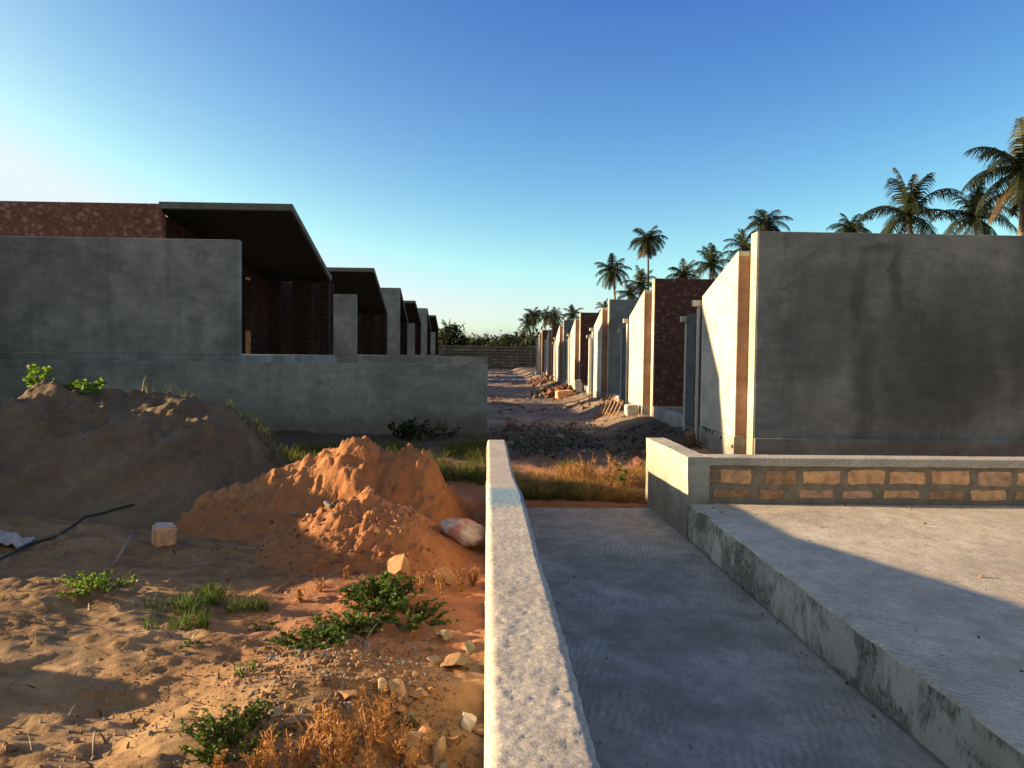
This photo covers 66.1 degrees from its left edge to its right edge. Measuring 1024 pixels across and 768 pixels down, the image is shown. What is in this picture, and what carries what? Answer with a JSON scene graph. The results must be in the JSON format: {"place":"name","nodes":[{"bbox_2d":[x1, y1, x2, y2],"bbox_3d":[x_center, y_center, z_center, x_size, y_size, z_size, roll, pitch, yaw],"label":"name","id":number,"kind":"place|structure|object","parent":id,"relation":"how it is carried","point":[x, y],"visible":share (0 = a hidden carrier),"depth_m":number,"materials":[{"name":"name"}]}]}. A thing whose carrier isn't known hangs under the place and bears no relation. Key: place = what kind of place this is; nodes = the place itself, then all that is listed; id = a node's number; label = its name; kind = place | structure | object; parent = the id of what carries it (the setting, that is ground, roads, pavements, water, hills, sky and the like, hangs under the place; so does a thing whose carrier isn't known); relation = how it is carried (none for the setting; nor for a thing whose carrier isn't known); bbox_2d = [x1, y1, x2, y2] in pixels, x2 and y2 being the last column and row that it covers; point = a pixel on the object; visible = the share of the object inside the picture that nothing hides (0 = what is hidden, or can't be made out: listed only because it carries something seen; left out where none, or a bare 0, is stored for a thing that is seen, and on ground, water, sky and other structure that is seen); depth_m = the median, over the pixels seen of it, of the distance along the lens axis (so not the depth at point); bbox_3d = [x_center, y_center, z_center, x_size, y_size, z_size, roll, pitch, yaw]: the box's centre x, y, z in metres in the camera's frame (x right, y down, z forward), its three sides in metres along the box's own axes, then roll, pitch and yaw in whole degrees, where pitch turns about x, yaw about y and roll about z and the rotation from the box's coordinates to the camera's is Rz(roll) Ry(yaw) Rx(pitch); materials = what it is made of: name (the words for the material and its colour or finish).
{"place":"outdoors","nodes":[
{"label":"outdoors","id":0,"kind":"place"},
{"bbox_2d":[0,367,718,767],"bbox_3d":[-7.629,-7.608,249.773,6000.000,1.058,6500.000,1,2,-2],"label":"ground","id":1,"kind":"structure","parent":0,"point":[52,667],"depth_m":4.86,"materials":[{"name":"soil"}]},
{"bbox_2d":[0,530,35,548],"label":"rag","id":2,"kind":"object","parent":1,"relation":"on","point":[16,540],"visible":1,"depth_m":6.74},
{"bbox_2d":[0,503,133,559],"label":"hose","id":3,"kind":"object","parent":1,"relation":"on","point":[61,533],"visible":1,"depth_m":7.10,"materials":[{"name":"black"}]},
{"bbox_2d":[53,570,137,597],"bbox_3d":[-2.904,1.377,5.509,0.524,0.136,0.580,-1,2,-32],"label":"weed","id":4,"kind":"object","parent":1,"relation":"on","point":[80,584],"visible":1,"depth_m":5.44,"materials":[{"name":"green plant"}]},
{"bbox_2d":[0,379,289,524],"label":"sand pile","id":5,"kind":"object","parent":1,"relation":"on","point":[67,453],"visible":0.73,"depth_m":8.42,"materials":[{"name":"sand"}]},
{"bbox_2d":[22,364,53,386],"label":"weed","id":6,"kind":"object","parent":5,"relation":"on","point":[32,378],"visible":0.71,"depth_m":9.35,"materials":[{"name":"green plant"}]},
{"bbox_2d":[63,376,108,394],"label":"weed","id":7,"kind":"object","parent":5,"relation":"on","point":[84,386],"visible":0.91,"depth_m":9.31,"materials":[{"name":"green plant"}]},
{"bbox_2d":[151,522,177,547],"bbox_3d":[-3.068,1.334,6.943,0.195,0.194,0.197,5,3,-30],"label":"broken block","id":8,"kind":"object","parent":1,"relation":"on","point":[163,534],"depth_m":6.87,"materials":[{"name":"concrete"}]},
{"bbox_2d":[0,201,336,362],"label":"house","id":9,"kind":"structure","parent":1,"relation":"on","point":[185,281],"depth_m":15.76,"materials":[{"name":"concrete"}]},
{"bbox_2d":[139,580,275,630],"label":"grass","id":10,"kind":"structure","parent":1,"relation":"on","point":[209,592],"depth_m":5.25,"materials":[{"name":"green plant"}]},
{"bbox_2d":[0,561,437,767],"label":"gravel","id":11,"kind":"structure","parent":1,"relation":"on","point":[433,648],"depth_m":4.73,"materials":[{"name":"gravel"}]},
{"bbox_2d":[212,748,228,767],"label":"dry weed","id":12,"kind":"object","parent":1,"relation":"on","point":[217,759],"visible":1,"depth_m":2.98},
{"bbox_2d":[140,376,333,465],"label":"grass","id":13,"kind":"structure","parent":1,"relation":"on","point":[286,456],"depth_m":9.82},
{"bbox_2d":[178,696,297,764],"bbox_3d":[-1.131,1.423,3.231,0.472,0.185,0.445,1,2,-2],"label":"weed","id":14,"kind":"object","parent":1,"relation":"on","point":[238,724],"visible":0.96,"depth_m":3.19,"materials":[{"name":"green plant"}]},
{"bbox_2d":[0,502,475,767],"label":"litter","id":15,"kind":"object","parent":1,"relation":"on","point":[168,693],"visible":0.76,"depth_m":4.19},
{"bbox_2d":[3,611,480,767],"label":"gravel","id":16,"kind":"structure","parent":1,"relation":"on","point":[337,662],"depth_m":3.65,"materials":[{"name":"gravel"}]},
{"bbox_2d":[0,359,487,434],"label":"yard wall","id":17,"kind":"structure","parent":1,"relation":"on","point":[354,398],"depth_m":15.63,"materials":[{"name":"concrete"}]},
{"bbox_2d":[232,659,263,677],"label":"weed","id":18,"kind":"object","parent":1,"relation":"on","point":[241,672],"visible":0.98,"depth_m":3.94,"materials":[{"name":"green plant"}]},
{"bbox_2d":[238,731,274,767],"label":"dry weed","id":19,"kind":"object","parent":1,"relation":"on","point":[258,764],"visible":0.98,"depth_m":2.99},
{"bbox_2d":[262,723,299,767],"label":"dry weed","id":20,"kind":"object","parent":1,"relation":"on","point":[273,760],"visible":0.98,"depth_m":3.01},
{"bbox_2d":[283,716,301,729],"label":"stone","id":21,"kind":"object","parent":1,"relation":"on","point":[292,719],"visible":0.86,"depth_m":3.33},
{"bbox_2d":[280,713,322,767],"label":"dry weed","id":22,"kind":"object","parent":1,"relation":"on","point":[299,758],"visible":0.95,"depth_m":3.10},
{"bbox_2d":[136,480,472,600],"bbox_3d":[-1.594,1.200,6.570,2.704,0.627,2.051,1,2,16],"label":"rubble","id":23,"kind":"object","parent":1,"relation":"on","point":[320,561],"visible":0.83,"depth_m":6.39,"materials":[{"name":"orange stone"}]},
{"bbox_2d":[263,615,350,655],"bbox_3d":[-1.181,1.466,4.568,0.429,0.125,0.524,-1,3,-40],"label":"weed","id":24,"kind":"object","parent":1,"relation":"on","point":[330,632],"visible":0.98,"depth_m":4.54,"materials":[{"name":"green plant"}]},
{"bbox_2d":[313,697,341,753],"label":"dry weed","id":25,"kind":"object","parent":1,"relation":"on","point":[324,724],"visible":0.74,"depth_m":3.17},
{"bbox_2d":[173,435,484,574],"bbox_3d":[-2.444,1.035,7.371,4.392,1.004,3.798,1,2,-2],"label":"sand pile","id":26,"kind":"object","parent":1,"relation":"on","point":[409,477],"visible":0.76,"depth_m":7.50,"materials":[{"name":"sand"}]},
{"bbox_2d":[440,517,485,546],"bbox_3d":[-0.430,1.264,6.800,0.423,0.216,0.299,20,17,22],"label":"rock","id":27,"kind":"object","parent":26,"relation":"on","point":[465,532],"visible":1,"depth_m":6.69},
{"bbox_2d":[310,714,357,767],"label":"dry weed","id":28,"kind":"object","parent":1,"relation":"on","point":[339,757],"visible":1,"depth_m":3.04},
{"bbox_2d":[289,267,388,362],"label":"house","id":29,"kind":"structure","parent":1,"relation":"on","point":[360,317],"depth_m":35.25,"materials":[{"name":"concrete"}]},
{"bbox_2d":[337,690,357,699],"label":"stone","id":30,"kind":"object","parent":1,"relation":"on","point":[347,694],"visible":0.91,"depth_m":3.53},
{"bbox_2d":[311,605,387,638],"bbox_3d":[-0.997,1.482,4.923,0.486,0.153,0.497,2,2,22],"label":"weed","id":31,"kind":"object","parent":1,"relation":"on","point":[356,624],"visible":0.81,"depth_m":4.89,"materials":[{"name":"green plant"}]},
{"bbox_2d":[332,701,368,762],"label":"dry weed","id":32,"kind":"object","parent":1,"relation":"on","point":[352,726],"visible":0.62,"depth_m":3.16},
{"bbox_2d":[358,711,376,767],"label":"dry weed","id":33,"kind":"object","parent":1,"relation":"on","point":[368,762],"visible":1,"depth_m":3.10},
{"bbox_2d":[352,683,392,745],"bbox_3d":[-0.586,1.408,3.305,0.173,0.271,0.163,0,2,-24],"label":"dry weed","id":34,"kind":"object","parent":1,"relation":"on","point":[374,718],"visible":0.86,"depth_m":3.32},
{"bbox_2d":[336,570,424,610],"bbox_3d":[-0.906,1.409,5.376,0.625,0.242,0.591,1,2,-2],"label":"weed","id":35,"kind":"object","parent":1,"relation":"on","point":[386,591],"visible":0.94,"depth_m":5.37,"materials":[{"name":"green plant"}]},
{"bbox_2d":[376,688,397,729],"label":"dry weed","id":36,"kind":"object","parent":1,"relation":"on","point":[393,706],"visible":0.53,"depth_m":3.45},
{"bbox_2d":[372,710,414,762],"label":"dry weed","id":37,"kind":"object","parent":1,"relation":"on","point":[396,753],"visible":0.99,"depth_m":3.27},
{"bbox_2d":[381,288,408,355],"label":"house","id":38,"kind":"structure","parent":1,"relation":"on","point":[397,323],"depth_m":44.45,"materials":[{"name":"concrete"}]},
{"bbox_2d":[387,678,405,698],"bbox_3d":[-0.535,1.412,3.650,0.085,0.086,0.066,0,2,-10],"label":"stone","id":39,"kind":"object","parent":1,"relation":"on","point":[394,684],"visible":0.91,"depth_m":3.63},
{"bbox_2d":[386,553,410,578],"bbox_3d":[-0.875,1.375,5.995,0.204,0.201,0.174,13,0,25],"label":"stone","id":40,"kind":"object","parent":1,"relation":"on","point":[397,563],"visible":0.76,"depth_m":5.97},
{"bbox_2d":[387,416,429,440],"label":"shrub","id":41,"kind":"object","parent":1,"relation":"on","point":[403,430],"visible":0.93,"depth_m":14.47,"materials":[{"name":"green plant"}]},
{"bbox_2d":[400,746,417,767],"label":"stone","id":42,"kind":"object","parent":1,"relation":"on","point":[408,751],"visible":0.62,"depth_m":3.25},
{"bbox_2d":[401,731,422,746],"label":"stone","id":43,"kind":"object","parent":1,"relation":"on","point":[414,739],"visible":0.66,"depth_m":3.32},
{"bbox_2d":[404,300,421,355],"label":"house","id":44,"kind":"structure","parent":1,"relation":"on","point":[414,322],"depth_m":55.08,"materials":[{"name":"concrete"}]},
{"bbox_2d":[399,732,427,767],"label":"dry weed","id":45,"kind":"object","parent":1,"relation":"on","point":[409,759],"visible":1,"depth_m":3.18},
{"bbox_2d":[371,597,459,632],"bbox_3d":[-0.619,1.480,5.121,0.566,0.168,0.587,1,2,-2],"label":"weed","id":46,"kind":"object","parent":1,"relation":"on","point":[418,618],"visible":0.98,"depth_m":5.10,"materials":[{"name":"green plant"}]},
{"bbox_2d":[408,687,429,699],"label":"stone","id":47,"kind":"object","parent":1,"relation":"on","point":[420,693],"visible":0.99,"depth_m":3.67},
{"bbox_2d":[358,356,486,364],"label":"yard wall","id":48,"kind":"structure","parent":1,"relation":"on","point":[422,360],"depth_m":29.70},
{"bbox_2d":[418,308,431,355],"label":"house","id":49,"kind":"structure","parent":1,"relation":"on","point":[425,334],"depth_m":64.24,"materials":[{"name":"concrete"}]},
{"bbox_2d":[429,315,438,355],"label":"house","id":50,"kind":"structure","parent":1,"relation":"on","point":[434,334],"depth_m":76.16,"materials":[{"name":"concrete"}]},
{"bbox_2d":[429,736,445,765],"bbox_3d":[-0.312,1.548,3.309,0.086,0.112,0.062,-1,3,-43],"label":"stone","id":51,"kind":"object","parent":1,"relation":"on","point":[437,753],"visible":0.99,"depth_m":3.29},
{"bbox_2d":[432,568,447,594],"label":"dry weed","id":52,"kind":"object","parent":1,"relation":"on","point":[441,589],"visible":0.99,"depth_m":5.70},
{"bbox_2d":[422,420,462,439],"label":"shrub","id":53,"kind":"object","parent":1,"relation":"on","point":[431,432],"visible":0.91,"depth_m":14.64,"materials":[{"name":"green plant"}]},
{"bbox_2d":[434,567,454,584],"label":"stone","id":54,"kind":"object","parent":1,"relation":"on","point":[448,573],"visible":0.52,"depth_m":6.00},
{"bbox_2d":[437,629,452,640],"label":"stone","id":55,"kind":"object","parent":1,"relation":"on","point":[446,634],"visible":1,"depth_m":4.85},
{"bbox_2d":[438,319,459,337],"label":"palm tree","id":56,"kind":"object","parent":1,"relation":"on","point":[447,328],"visible":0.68,"depth_m":103.23,"materials":[{"name":"green plant"}]},
{"bbox_2d":[438,322,468,346],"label":"broadleaf tree","id":57,"kind":"object","parent":1,"relation":"on","point":[454,339],"visible":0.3,"depth_m":103.02,"materials":[{"name":"green plant"}]},
{"bbox_2d":[443,652,468,666],"bbox_3d":[-0.311,1.560,4.426,0.141,0.081,0.208,1,2,4],"label":"stone","id":58,"kind":"object","parent":1,"relation":"on","point":[456,659],"visible":1,"depth_m":4.39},
{"bbox_2d":[452,567,467,591],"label":"dry weed","id":59,"kind":"object","parent":1,"relation":"on","point":[459,584],"visible":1,"depth_m":5.89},
{"bbox_2d":[461,712,476,730],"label":"stone","id":60,"kind":"object","parent":1,"relation":"on","point":[468,721],"visible":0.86,"depth_m":3.53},
{"bbox_2d":[466,564,479,585],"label":"dry weed","id":61,"kind":"object","parent":1,"relation":"on","point":[474,578],"visible":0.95,"depth_m":6.01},
{"bbox_2d":[457,332,493,345],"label":"broadleaf tree","id":62,"kind":"object","parent":1,"relation":"on","point":[472,341],"visible":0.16,"depth_m":107.33,"materials":[{"name":"green plant"}]},
{"bbox_2d":[438,345,535,369],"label":"boundary wall","id":63,"kind":"structure","parent":1,"relation":"on","point":[506,357],"depth_m":83.93,"materials":[{"name":"brick"}]},
{"bbox_2d":[475,330,520,346],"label":"broadleaf tree","id":64,"kind":"object","parent":1,"relation":"on","point":[503,340],"visible":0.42,"depth_m":100.83,"materials":[{"name":"green plant"}]},
{"bbox_2d":[512,328,539,346],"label":"broadleaf tree","id":65,"kind":"object","parent":1,"relation":"on","point":[524,342],"visible":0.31,"depth_m":98.27,"materials":[{"name":"green plant"}]},
{"bbox_2d":[517,315,537,338],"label":"palm tree","id":66,"kind":"object","parent":1,"relation":"on","point":[527,322],"visible":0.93,"depth_m":103.65,"materials":[{"name":"green plant"}]},
{"bbox_2d":[523,307,541,331],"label":"palm tree","id":67,"kind":"object","parent":1,"relation":"on","point":[530,314],"visible":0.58,"depth_m":107.53,"materials":[{"name":"green plant"}]},
{"bbox_2d":[526,374,553,386],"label":"rubble","id":68,"kind":"object","parent":1,"relation":"on","point":[542,379],"visible":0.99,"depth_m":40.54,"materials":[{"name":"brick"}]},
{"bbox_2d":[535,330,548,374],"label":"house","id":69,"kind":"structure","parent":1,"relation":"on","point":[542,337],"depth_m":52.79,"materials":[{"name":"concrete"}]},
{"bbox_2d":[484,440,600,767],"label":"cement wall","id":70,"kind":"structure","parent":1,"relation":"on","point":[534,716],"depth_m":2.06,"materials":[{"name":"concrete"}]},
{"bbox_2d":[534,306,550,329],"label":"palm tree","id":71,"kind":"object","parent":1,"relation":"on","point":[544,314],"visible":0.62,"depth_m":99.80,"materials":[{"name":"green plant"}]},
{"bbox_2d":[543,325,558,375],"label":"house","id":72,"kind":"structure","parent":1,"relation":"on","point":[548,345],"depth_m":44.62,"materials":[{"name":"concrete"}]},
{"bbox_2d":[542,307,564,327],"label":"palm tree","id":73,"kind":"object","parent":1,"relation":"on","point":[555,315],"visible":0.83,"depth_m":97.72,"materials":[{"name":"green plant"}]},
{"bbox_2d":[526,381,582,400],"bbox_3d":[1.707,0.265,29.501,2.491,0.746,3.718,1,2,-2],"label":"rubble","id":74,"kind":"object","parent":1,"relation":"on","point":[548,391],"visible":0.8,"depth_m":28.87,"materials":[{"name":"brick"}]},
{"bbox_2d":[513,456,607,501],"bbox_3d":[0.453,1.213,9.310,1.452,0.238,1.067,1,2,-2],"label":"grass","id":75,"kind":"structure","parent":1,"relation":"on","point":[575,499],"depth_m":9.11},
{"bbox_2d":[552,320,574,381],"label":"house","id":76,"kind":"structure","parent":1,"relation":"on","point":[560,358],"depth_m":37.81,"materials":[{"name":"grey paint"}]},
{"bbox_2d":[555,390,573,398],"bbox_3d":[1.880,0.371,28.204,0.623,0.289,0.331,-3,6,-13],"label":"building block","id":77,"kind":"object","parent":1,"relation":"on","point":[560,394],"depth_m":28.05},
{"bbox_2d":[560,304,583,321],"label":"palm tree","id":78,"kind":"object","parent":1,"relation":"on","point":[572,314],"visible":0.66,"depth_m":89.92,"materials":[{"name":"green plant"}]},
{"bbox_2d":[488,375,672,469],"bbox_3d":[0.705,0.172,34.609,3.509,0.505,47.292,1,2,-2],"label":"rubble","id":79,"kind":"object","parent":1,"relation":"on","point":[636,459],"visible":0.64,"depth_m":17.42,"materials":[{"name":"grey stone"}]},
{"bbox_2d":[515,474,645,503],"bbox_3d":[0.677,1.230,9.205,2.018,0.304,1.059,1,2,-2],"label":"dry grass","id":80,"kind":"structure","parent":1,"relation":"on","point":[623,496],"depth_m":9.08,"materials":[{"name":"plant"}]},
{"bbox_2d":[564,312,599,386],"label":"house","id":81,"kind":"structure","parent":1,"relation":"on","point":[577,341],"depth_m":30.86,"materials":[{"name":"concrete"}]},
{"bbox_2d":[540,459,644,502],"bbox_3d":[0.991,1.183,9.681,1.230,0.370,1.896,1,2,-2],"label":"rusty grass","id":82,"kind":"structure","parent":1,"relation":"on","point":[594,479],"depth_m":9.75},
{"bbox_2d":[488,395,701,459],"bbox_3d":[1.023,0.694,20.995,3.367,0.418,18.241,1,2,-2],"label":"ground cover","id":83,"kind":"object","parent":1,"relation":"on","point":[550,446],"visible":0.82,"depth_m":14.45,"materials":[{"name":"gravel"}]},
{"bbox_2d":[583,299,638,397],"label":"house","id":84,"kind":"structure","parent":1,"relation":"on","point":[604,353],"depth_m":23.69,"materials":[{"name":"grey paint"}]},
{"bbox_2d":[599,395,622,416],"bbox_3d":[2.378,0.545,18.918,0.230,0.554,0.928,0,2,-19],"label":"timber rack","id":85,"kind":"object","parent":1,"relation":"on","point":[612,399],"visible":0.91,"depth_m":18.98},
{"bbox_2d":[594,253,631,298],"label":"palm tree","id":86,"kind":"object","parent":1,"relation":"on","point":[610,272],"visible":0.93,"depth_m":83.54,"materials":[{"name":"green plant"}]},
{"bbox_2d":[614,460,627,489],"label":"weed","id":87,"kind":"object","parent":1,"relation":"on","point":[621,477],"visible":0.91,"depth_m":9.58,"materials":[{"name":"green plant"}]},
{"bbox_2d":[614,280,642,299],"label":"palm tree","id":88,"kind":"object","parent":1,"relation":"on","point":[630,294],"visible":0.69,"depth_m":71.91,"materials":[{"name":"green plant"}]},
{"bbox_2d":[624,404,638,415],"bbox_3d":[2.673,0.581,17.622,0.271,0.247,0.249,-3,5,-7],"label":"building block","id":89,"kind":"object","parent":1,"relation":"on","point":[631,409],"depth_m":17.51,"materials":[{"name":"concrete"}]},
{"bbox_2d":[619,265,655,298],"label":"palm tree","id":90,"kind":"object","parent":1,"relation":"on","point":[641,279],"visible":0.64,"depth_m":77.88,"materials":[{"name":"green plant"}]},
{"bbox_2d":[608,278,715,416],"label":"house","id":91,"kind":"structure","parent":1,"relation":"on","point":[652,332],"depth_m":17.13,"materials":[{"name":"concrete"}]},
{"bbox_2d":[666,258,699,278],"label":"palm tree","id":92,"kind":"object","parent":1,"relation":"on","point":[685,272],"visible":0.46,"depth_m":65.92,"materials":[{"name":"green plant"}]},
{"bbox_2d":[684,430,695,446],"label":"boulder","id":93,"kind":"object","parent":1,"relation":"on","point":[690,437],"visible":0.94,"depth_m":12.31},
{"bbox_2d":[690,242,731,278],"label":"palm tree","id":94,"kind":"object","parent":1,"relation":"on","point":[711,261],"visible":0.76,"depth_m":60.05,"materials":[{"name":"green plant"}]},
{"bbox_2d":[722,228,755,264],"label":"palm tree","id":95,"kind":"object","parent":1,"relation":"on","point":[745,245],"visible":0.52,"depth_m":50.07,"materials":[{"name":"green plant"}]},
{"bbox_2d":[645,438,1023,537],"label":"block wall","id":96,"kind":"structure","parent":1,"relation":"on","point":[680,478],"depth_m":7.41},
{"bbox_2d":[654,231,1023,456],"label":"house","id":97,"kind":"structure","parent":1,"relation":"on","point":[835,343],"depth_m":10.66,"materials":[{"name":"concrete"}]},
{"bbox_2d":[688,503,1023,767],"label":"floor slab","id":98,"kind":"structure","parent":1,"relation":"on","point":[954,707],"depth_m":4.60,"materials":[{"name":"concrete"}]},
{"bbox_2d":[855,167,964,233],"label":"palm tree","id":99,"kind":"object","parent":1,"relation":"on","point":[910,201],"visible":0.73,"depth_m":45.90,"materials":[{"name":"green plant"}]},
{"bbox_2d":[931,181,1018,234],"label":"palm tree","id":100,"kind":"object","parent":1,"relation":"on","point":[978,225],"visible":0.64,"depth_m":44.16,"materials":[{"name":"green plant"}]},
{"bbox_2d":[961,117,1023,235],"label":"palm tree","id":101,"kind":"object","parent":1,"relation":"on","point":[1013,171],"visible":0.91,"depth_m":36.42,"materials":[{"name":"green plant"}]},
{"bbox_2d":[263,431,502,485],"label":"grass","id":102,"kind":"structure","parent":0,"point":[475,473],"depth_m":11.54,"materials":[{"name":"plant"}]},
{"bbox_2d":[0,0,1023,339],"label":"sky","id":103,"kind":"structure","parent":0,"point":[482,157],"materials":[{"name":"blue"}]},
{"bbox_2d":[511,458,645,503],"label":"dry grass","id":104,"kind":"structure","parent":0,"point":[637,472],"depth_m":9.98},
{"bbox_2d":[628,225,668,288],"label":"palm tree","id":105,"kind":"object","parent":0,"point":[645,242],"visible":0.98,"depth_m":87.40,"materials":[{"name":"green plant"}]},
{"bbox_2d":[527,507,948,767],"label":"path","id":106,"kind":"structure","parent":0,"point":[695,677],"depth_m":4.22,"materials":[{"name":"concrete"}]},
{"bbox_2d":[741,209,792,238],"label":"palm tree","id":107,"kind":"object","parent":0,"point":[762,223],"visible":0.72,"depth_m":53.79,"materials":[{"name":"green plant"}]},
{"bbox_2d":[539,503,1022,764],"bbox_3d":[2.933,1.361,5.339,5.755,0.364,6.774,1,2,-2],"label":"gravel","id":108,"kind":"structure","parent":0,"point":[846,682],"depth_m":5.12,"materials":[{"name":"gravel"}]},
{"bbox_2d":[826,213,872,232],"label":"palm tree","id":109,"kind":"object","parent":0,"point":[847,226],"visible":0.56,"depth_m":58.12,"materials":[{"name":"green plant"}]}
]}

